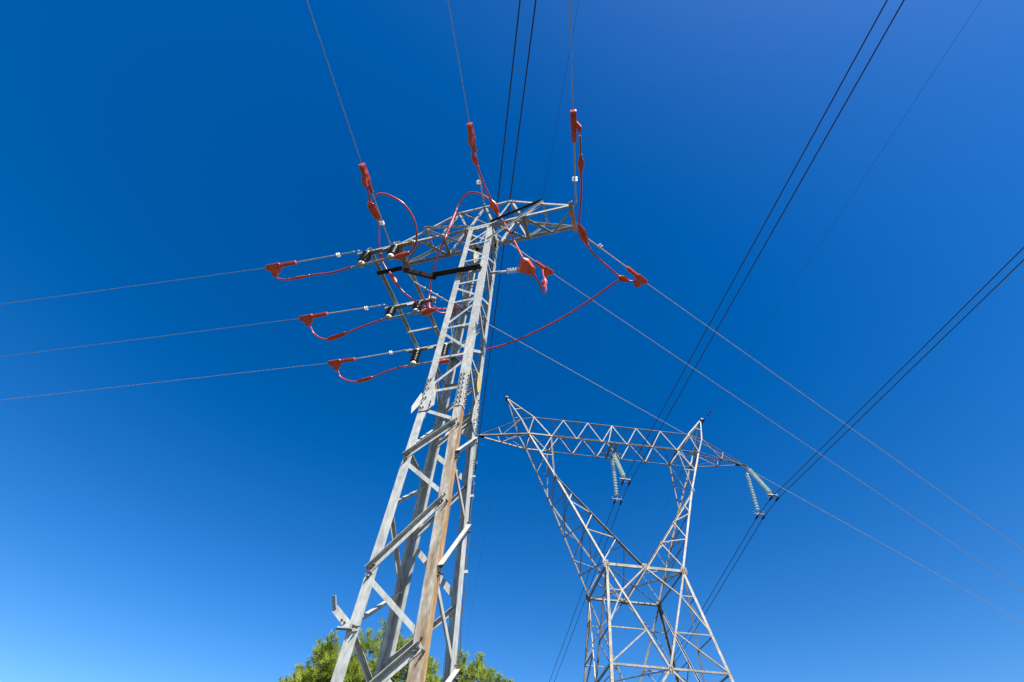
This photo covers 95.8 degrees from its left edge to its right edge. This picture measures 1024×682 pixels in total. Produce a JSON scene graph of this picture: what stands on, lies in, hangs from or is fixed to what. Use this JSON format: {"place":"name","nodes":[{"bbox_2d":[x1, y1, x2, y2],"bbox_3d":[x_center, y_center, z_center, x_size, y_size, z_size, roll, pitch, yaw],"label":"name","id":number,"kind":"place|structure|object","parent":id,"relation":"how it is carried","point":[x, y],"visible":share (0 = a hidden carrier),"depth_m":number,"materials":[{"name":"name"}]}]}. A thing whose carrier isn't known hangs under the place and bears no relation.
{"place":"outdoors","nodes":[
{"label":"outdoors","id":0,"kind":"place"},
{"bbox_2d":[2,318,298,356],"bbox_3d":[-35.928,1.388,17.034,62.097,4.604,0.015,-6,-53,7],"label":"conductor","id":1,"kind":"object","parent":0,"point":[151,337],"visible":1,"depth_m":12.13,"materials":[{"name":"metal"}]},
{"bbox_2d":[299,312,327,326],"bbox_3d":[-4.994,-0.544,11.670,0.740,0.246,0.275,-8,-53,9],"label":"clamp cover","id":2,"kind":"object","parent":1,"relation":"attached to","point":[308,319],"visible":1,"depth_m":11.64,"materials":[{"name":"red plastic"}]},
{"bbox_2d":[327,304,386,313],"bbox_3d":[-3.868,-0.787,11.563,1.568,0.107,0.108,-7,-53,8],"label":"rod insulator","id":3,"kind":"object","parent":2,"relation":"attached to","point":[365,308],"visible":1,"depth_m":11.53,"materials":[{"name":"metal"}]},
{"bbox_2d":[0,363,326,400],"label":"conductor","id":4,"kind":"object","parent":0,"point":[167,381],"visible":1,"depth_m":13.01,"materials":[{"name":"metal"}]},
{"bbox_2d":[468,0,536,521],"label":"power conductor","id":5,"kind":"object","parent":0,"point":[508,211],"visible":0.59,"depth_m":13.18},
{"bbox_2d":[473,438,477,468],"bbox_3d":[-1.988,5.788,24.595,0.545,2.870,1.284,4,-52,0],"label":"insulator string","id":6,"kind":"object","parent":5,"relation":"attached to","point":[474,454],"visible":0.31,"depth_m":24.25,"materials":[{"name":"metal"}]},
{"bbox_2d":[442,0,520,675],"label":"power conductor","id":7,"kind":"object","parent":6,"relation":"hanging from","point":[505,134],"visible":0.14,"depth_m":11.89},
{"bbox_2d":[0,0,1023,681],"label":"sky","id":8,"kind":"structure","parent":0,"point":[206,529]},
{"bbox_2d":[572,143,576,202],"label":"rod insulator","id":9,"kind":"object","parent":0,"point":[574,179],"visible":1,"depth_m":9.21,"materials":[{"name":"metal"}]},
{"bbox_2d":[570,109,581,142],"bbox_3d":[1.177,-3.943,8.499,0.196,0.188,0.572,-5,-53,6],"label":"clamp cover","id":10,"kind":"object","parent":9,"relation":"attached to","point":[575,124],"visible":1,"depth_m":8.46,"materials":[{"name":"red plastic"}]},
{"bbox_2d":[569,0,572,110],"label":"conductor","id":11,"kind":"object","parent":10,"relation":"attached to","point":[571,54],"visible":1,"depth_m":7.64,"materials":[{"name":"metal"}]},
{"bbox_2d":[577,223,588,246],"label":"cable joint cover","id":12,"kind":"object","parent":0,"point":[583,234],"visible":1,"depth_m":9.84,"materials":[{"name":"red plastic"}]},
{"bbox_2d":[578,174,581,223],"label":"jumper cable","id":13,"kind":"object","parent":12,"relation":"attached to","point":[580,204],"visible":1,"depth_m":9.41,"materials":[{"name":"red rubber"}]},
{"bbox_2d":[577,154,583,173],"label":"cable joint cover","id":14,"kind":"object","parent":13,"relation":"attached to","point":[580,164],"visible":1,"depth_m":8.99,"materials":[{"name":"red plastic"}]},
{"bbox_2d":[579,135,581,156],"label":"jumper cable","id":15,"kind":"object","parent":14,"relation":"attached to","point":[580,145],"visible":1,"depth_m":8.75,"materials":[{"name":"red rubber"}]},
{"bbox_2d":[588,246,618,275],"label":"jumper cable","id":16,"kind":"object","parent":12,"relation":"attached to","point":[601,261],"visible":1,"depth_m":10.22,"materials":[{"name":"red rubber"}]},
{"bbox_2d":[616,275,629,281],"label":"cable joint cover","id":17,"kind":"object","parent":16,"relation":"attached to","point":[623,278],"visible":1,"depth_m":10.43,"materials":[{"name":"red plastic"}]},
{"bbox_2d":[549,0,887,681],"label":"power conductor","id":18,"kind":"object","parent":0,"point":[742,264],"visible":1,"depth_m":13.94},
{"bbox_2d":[610,453,621,504],"bbox_3d":[5.699,7.624,25.612,0.543,2.922,0.710,21,-54,-13],"label":"insulator string","id":19,"kind":"object","parent":18,"relation":"attached to","point":[614,475],"visible":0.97,"depth_m":25.39,"materials":[{"name":"glass"}]},
{"bbox_2d":[554,0,904,681],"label":"power conductor","id":20,"kind":"object","parent":19,"relation":"hanging from","point":[755,261],"visible":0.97,"depth_m":13.85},
{"bbox_2d":[612,451,630,485],"bbox_3d":[5.837,6.715,24.941,0.546,2.870,1.277,4,-52,0],"label":"insulator string","id":21,"kind":"object","parent":20,"relation":"attached to","point":[618,465],"visible":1,"depth_m":24.60,"materials":[{"name":"glass"}]},
{"bbox_2d":[658,247,1023,681],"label":"power conductor","id":22,"kind":"object","parent":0,"point":[858,411],"visible":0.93,"depth_m":18.27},
{"bbox_2d":[746,466,778,500],"bbox_3d":[13.579,7.638,25.287,0.545,2.870,1.284,4,-52,0],"label":"insulator string","id":23,"kind":"object","parent":22,"relation":"attached to","point":[762,484],"visible":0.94,"depth_m":24.94,"materials":[{"name":"glass"}]},
{"bbox_3d":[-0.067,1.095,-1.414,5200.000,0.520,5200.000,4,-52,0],"label":"ground","id":24,"kind":"structure","parent":0,"visible":0},
{"bbox_2d":[277,617,440,681],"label":"pine tree","id":25,"kind":"object","parent":24,"relation":"on","point":[321,668],"visible":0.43,"depth_m":12.39,"materials":[{"name":"green plant"}]},
{"bbox_2d":[331,198,577,681],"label":"lattice pylon","id":26,"kind":"object","parent":24,"relation":"on","point":[414,652],"visible":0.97,"depth_m":5.27,"materials":[{"name":"metal"}]},
{"bbox_2d":[372,193,391,244],"bbox_3d":[-2.782,-2.564,9.960,0.174,0.291,1.383,-8,-53,9],"label":"rod insulator","id":27,"kind":"object","parent":26,"relation":"attached to","point":[381,222],"visible":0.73,"depth_m":9.93,"materials":[{"name":"plastic"}]},
{"bbox_2d":[358,163,373,192],"bbox_3d":[-2.897,-3.219,9.197,0.150,0.240,0.611,-1,-52,4],"label":"clamp cover","id":28,"kind":"object","parent":27,"relation":"attached to","point":[366,180],"visible":1,"depth_m":9.13,"materials":[{"name":"red plastic"}]},
{"bbox_2d":[306,0,361,163],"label":"conductor","id":29,"kind":"object","parent":28,"relation":"attached to","point":[332,77],"visible":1,"depth_m":7.83,"materials":[{"name":"metal"}]},
{"bbox_2d":[352,239,414,267],"bbox_3d":[-2.839,-1.914,10.230,1.401,0.687,0.216,-10,-53,11],"label":"line switch","id":30,"kind":"object","parent":26,"relation":"attached to","point":[392,250],"visible":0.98,"depth_m":10.22,"materials":[{"name":"metal"}]},
{"bbox_2d":[296,250,361,262],"bbox_3d":[-4.227,-1.947,10.673,1.605,0.115,0.108,-7,-53,8],"label":"rod insulator","id":31,"kind":"object","parent":30,"relation":"attached to","point":[337,254],"visible":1,"depth_m":10.65,"materials":[{"name":"plastic"}]},
{"bbox_2d":[265,261,296,275],"bbox_3d":[-5.369,-1.685,10.785,0.741,0.246,0.275,-8,-53,9],"label":"clamp cover","id":32,"kind":"object","parent":31,"relation":"attached to","point":[275,269],"visible":1,"depth_m":10.76,"materials":[{"name":"red plastic"}]},
{"bbox_2d":[0,268,262,304],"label":"conductor","id":33,"kind":"object","parent":32,"relation":"attached to","point":[135,285],"visible":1,"depth_m":11.18,"materials":[{"name":"metal"}]},
{"bbox_2d":[273,266,351,280],"bbox_3d":[-4.539,-1.544,10.507,2.146,0.465,0.164,-9,-53,9],"label":"jumper cable","id":34,"kind":"object","parent":32,"relation":"attached to","point":[346,268],"visible":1,"depth_m":10.37,"materials":[{"name":"red rubber"}]},
{"bbox_2d":[288,274,310,280],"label":"cable joint cover","id":35,"kind":"object","parent":34,"relation":"attached to","point":[297,277],"visible":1,"depth_m":10.55,"materials":[{"name":"red plastic"}]},
{"bbox_2d":[395,251,409,259],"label":"terminal cover","id":36,"kind":"object","parent":30,"relation":"attached to","point":[401,255],"visible":1,"depth_m":9.85,"materials":[{"name":"red plastic"}]},
{"bbox_2d":[372,193,417,252],"bbox_3d":[-2.397,-2.497,9.710,0.650,0.589,1.279,-20,-56,17],"label":"jumper cable","id":37,"kind":"object","parent":36,"relation":"attached to","point":[409,211],"visible":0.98,"depth_m":9.71,"materials":[{"name":"red rubber"}]},
{"bbox_2d":[367,201,380,219],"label":"cable joint cover","id":38,"kind":"object","parent":37,"relation":"attached to","point":[373,210],"visible":1,"depth_m":9.61,"materials":[{"name":"red plastic"}]},
{"bbox_2d":[381,296,435,320],"bbox_3d":[-2.492,-0.775,11.168,1.329,0.573,0.216,-10,-53,11],"label":"line switch","id":39,"kind":"object","parent":26,"relation":"attached to","point":[391,311],"visible":0.94,"depth_m":11.16,"materials":[{"name":"metal"}]},
{"bbox_2d":[310,319,380,339],"bbox_3d":[-4.082,-0.322,11.460,2.043,0.347,0.302,-10,-53,10],"label":"jumper cable","id":40,"kind":"object","parent":39,"relation":"attached to","point":[348,331],"visible":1,"depth_m":11.29,"materials":[{"name":"red rubber"}]},
{"bbox_2d":[327,331,346,340],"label":"cable joint cover","id":41,"kind":"object","parent":40,"relation":"attached to","point":[336,336],"visible":1,"depth_m":11.41,"materials":[{"name":"red plastic"}]},
{"bbox_2d":[420,305,435,316],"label":"terminal cover","id":42,"kind":"object","parent":39,"relation":"attached to","point":[425,311],"visible":0.89,"depth_m":10.78,"materials":[{"name":"red plastic"}]},
{"bbox_2d":[377,220,453,309],"bbox_3d":[-2.477,-1.507,10.623,0.864,1.496,2.735,-26,-58,21],"label":"jumper cable","id":43,"kind":"object","parent":26,"relation":"attached to","point":[416,302],"visible":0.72,"depth_m":10.51,"materials":[{"name":"red rubber"}]},
{"bbox_2d":[388,271,398,286],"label":"cable joint cover","id":44,"kind":"object","parent":43,"relation":"attached to","point":[393,278],"visible":1,"depth_m":10.43,"materials":[{"name":"red plastic"}]},
{"bbox_2d":[411,393,422,412],"bbox_3d":[-1.220,0.792,5.923,0.115,0.359,0.004,-10,-53,11],"label":"plate sign","id":45,"kind":"object","parent":26,"relation":"attached to","point":[416,404],"visible":1,"depth_m":5.91,"materials":[{"name":"white metal"}]},
{"bbox_2d":[407,273,448,302],"bbox_3d":[-2.034,-1.258,10.966,1.356,0.191,0.155,34,-58,-21],"label":"rod insulator","id":46,"kind":"object","parent":26,"relation":"attached to","point":[428,290],"visible":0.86,"depth_m":10.96,"materials":[{"name":"metal"}]},
{"bbox_2d":[453,304,460,315],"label":"clamp cover","id":47,"kind":"object","parent":46,"relation":"attached to","point":[456,310],"visible":0.27,"depth_m":11.15,"materials":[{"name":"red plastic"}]},
{"bbox_2d":[479,319,1023,622],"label":"conductor","id":48,"kind":"object","parent":47,"relation":"attached to","point":[734,461],"visible":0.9,"depth_m":13.88,"materials":[{"name":"metal"}]},
{"bbox_2d":[405,341,452,366],"bbox_3d":[-2.146,0.350,11.918,1.329,0.739,0.216,-10,-53,11],"label":"line switch","id":49,"kind":"object","parent":26,"relation":"attached to","point":[415,355],"visible":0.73,"depth_m":11.92,"materials":[{"name":"metal"}]},
{"bbox_2d":[355,349,409,358],"bbox_3d":[-3.434,0.345,12.363,1.622,0.131,0.108,-8,-53,9],"label":"rod insulator","id":50,"kind":"object","parent":49,"relation":"attached to","point":[391,352],"visible":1,"depth_m":12.35,"materials":[{"name":"plastic"}]},
{"bbox_2d":[328,357,354,370],"bbox_3d":[-4.585,0.625,12.479,0.745,0.246,0.275,-8,-53,9],"label":"clamp cover","id":51,"kind":"object","parent":50,"relation":"attached to","point":[336,364],"visible":1,"depth_m":12.45,"materials":[{"name":"red plastic"}]},
{"bbox_2d":[337,366,404,382],"bbox_3d":[-3.688,0.822,12.205,2.083,0.424,0.274,-12,-54,11],"label":"jumper cable","id":52,"kind":"object","parent":51,"relation":"hanging from","point":[373,376],"visible":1,"depth_m":12.04,"materials":[{"name":"red rubber"}]},
{"bbox_2d":[356,376,372,382],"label":"cable joint cover","id":53,"kind":"object","parent":52,"relation":"attached to","point":[364,379],"visible":1,"depth_m":12.16,"materials":[{"name":"red plastic"}]},
{"bbox_2d":[438,359,448,364],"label":"terminal cover","id":54,"kind":"object","parent":49,"relation":"attached to","point":[443,361],"visible":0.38,"depth_m":11.47,"materials":[{"name":"red plastic"}]},
{"bbox_2d":[458,279,619,358],"bbox_3d":[0.476,-0.367,11.053,4.535,0.513,0.285,-22,-56,18],"label":"jumper cable","id":55,"kind":"object","parent":54,"relation":"attached to","point":[595,296],"visible":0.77,"depth_m":10.88,"materials":[{"name":"red rubber"}]},
{"bbox_2d":[428,192,488,306],"bbox_3d":[-1.469,-2.227,10.885,0.672,2.231,2.606,31,-57,-19],"label":"jumper cable","id":56,"kind":"object","parent":26,"relation":"attached to","point":[451,222],"visible":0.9,"depth_m":10.82,"materials":[{"name":"red rubber"}]},
{"bbox_2d":[488,198,499,214],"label":"cable joint cover","id":57,"kind":"object","parent":56,"relation":"attached to","point":[493,205],"visible":0.95,"depth_m":10.69,"materials":[{"name":"red plastic"}]},
{"bbox_2d":[477,168,491,201],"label":"jumper cable","id":58,"kind":"object","parent":57,"relation":"attached to","point":[484,184],"visible":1,"depth_m":10.43,"materials":[{"name":"red rubber"}]},
{"bbox_2d":[497,213,522,256],"bbox_3d":[-0.058,-2.292,9.935,0.657,2.049,0.058,8,-52,-3],"label":"jumper cable","id":59,"kind":"object","parent":57,"relation":"hanging from","point":[513,239],"visible":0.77,"depth_m":9.76,"materials":[{"name":"red rubber"}]},
{"bbox_2d":[477,372,480,391],"bbox_3d":[-0.469,0.609,6.594,0.009,0.360,0.121,-18,-55,16],"label":"plate sign","id":60,"kind":"object","parent":26,"relation":"attached to","point":[479,383],"visible":1,"depth_m":6.60,"materials":[{"name":"yellow metal"}]},
{"bbox_2d":[475,152,484,205],"bbox_3d":[-0.759,-3.632,10.517,0.113,0.261,1.354,-3,-53,5],"label":"rod insulator","id":61,"kind":"object","parent":26,"relation":"attached to","point":[478,182],"visible":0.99,"depth_m":10.53,"materials":[{"name":"metal"}]},
{"bbox_2d":[466,122,476,152],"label":"clamp cover","id":62,"kind":"object","parent":61,"relation":"attached to","point":[471,137],"visible":0.96,"depth_m":9.71,"materials":[{"name":"red plastic"}]},
{"bbox_2d":[448,0,469,123],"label":"conductor","id":63,"kind":"object","parent":62,"relation":"attached to","point":[458,60],"visible":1,"depth_m":8.71,"materials":[{"name":"metal"}]},
{"bbox_2d":[471,152,478,167],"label":"cable joint cover","id":64,"kind":"object","parent":62,"relation":"attached to","point":[474,159],"visible":1,"depth_m":10.03,"materials":[{"name":"red plastic"}]},
{"bbox_2d":[488,267,519,274],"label":"post insulator","id":65,"kind":"object","parent":26,"relation":"attached to","point":[510,270],"visible":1,"depth_m":9.05,"materials":[{"name":"ceramic"}]},
{"bbox_2d":[517,256,535,275],"bbox_3d":[0.297,-1.476,9.141,0.364,0.274,0.274,12,-53,-6],"label":"terminal cover","id":66,"kind":"object","parent":65,"relation":"attached to","point":[526,266],"visible":0.99,"depth_m":9.07,"materials":[{"name":"red plastic"}]},
{"bbox_2d":[496,234,534,261],"bbox_3d":[-0.029,-2.402,11.496,1.532,0.123,0.108,31,-57,-19],"label":"rod insulator","id":67,"kind":"object","parent":26,"relation":"attached to","point":[516,248],"visible":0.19,"depth_m":11.57,"materials":[{"name":"metal"}]},
{"bbox_2d":[534,260,553,277],"bbox_3d":[0.775,-1.798,11.787,0.558,0.241,0.277,30,-57,-19],"label":"clamp cover","id":68,"kind":"object","parent":67,"relation":"attached to","point":[548,271],"visible":0.91,"depth_m":11.77,"materials":[{"name":"red plastic"}]},
{"bbox_2d":[534,268,546,293],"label":"jumper cable","id":69,"kind":"object","parent":68,"relation":"hanging from","point":[541,288],"visible":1,"depth_m":9.37,"materials":[{"name":"red rubber"}]},
{"bbox_2d":[541,277,547,287],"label":"cable joint cover","id":70,"kind":"object","parent":68,"relation":"attached to","point":[542,283],"visible":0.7,"depth_m":11.53,"materials":[{"name":"red plastic"}]},
{"bbox_2d":[588,238,627,267],"bbox_3d":[2.020,-2.037,10.232,1.453,0.122,0.108,30,-57,-19],"label":"rod insulator","id":71,"kind":"object","parent":26,"relation":"attached to","point":[599,246],"visible":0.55,"depth_m":10.23,"materials":[{"name":"metal"}]},
{"bbox_2d":[626,266,647,287],"bbox_3d":[2.792,-1.422,10.523,0.601,0.235,0.282,33,-58,-21],"label":"clamp cover","id":72,"kind":"object","parent":71,"relation":"attached to","point":[640,280],"visible":1,"depth_m":10.51,"materials":[{"name":"red plastic"}]},
{"bbox_2d":[646,283,1023,550],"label":"conductor","id":73,"kind":"object","parent":72,"relation":"attached to","point":[823,408],"visible":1,"depth_m":12.33,"materials":[{"name":"metal"}]},
{"bbox_2d":[432,648,514,681],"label":"pine tree","id":74,"kind":"object","parent":24,"relation":"on","point":[482,673],"visible":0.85,"depth_m":12.76,"materials":[{"name":"green plant"}]},
{"bbox_2d":[475,396,745,681],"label":"transmission pylon","id":75,"kind":"object","parent":24,"relation":"on","point":[671,668],"visible":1,"depth_m":21.32,"materials":[{"name":"metal"}]},
{"bbox_2d":[470,2,578,618],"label":"earth wire","id":76,"kind":"object","parent":75,"relation":"attached to","point":[534,245],"visible":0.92,"depth_m":20.25,"materials":[{"name":"grey metal"}]},
{"bbox_2d":[745,468,764,519],"bbox_3d":[13.455,8.551,25.962,0.528,2.922,0.730,28,-56,-18],"label":"insulator string","id":77,"kind":"object","parent":75,"relation":"hanging from","point":[752,492],"visible":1,"depth_m":25.68,"materials":[{"name":"glass"}]},
{"bbox_2d":[675,259,1023,661],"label":"power conductor","id":78,"kind":"object","parent":77,"relation":"hanging from","point":[864,414],"visible":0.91,"depth_m":18.47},
{"bbox_2d":[589,1,980,673],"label":"earth wire","id":79,"kind":"object","parent":75,"relation":"attached to","point":[795,281],"visible":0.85,"depth_m":19.88,"materials":[{"name":"grey metal"}]},
{"bbox_2d":[554,274,1023,591],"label":"conductor","id":80,"kind":"object","parent":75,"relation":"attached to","point":[773,422],"visible":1,"depth_m":14.18,"materials":[{"name":"metal"}]}
]}

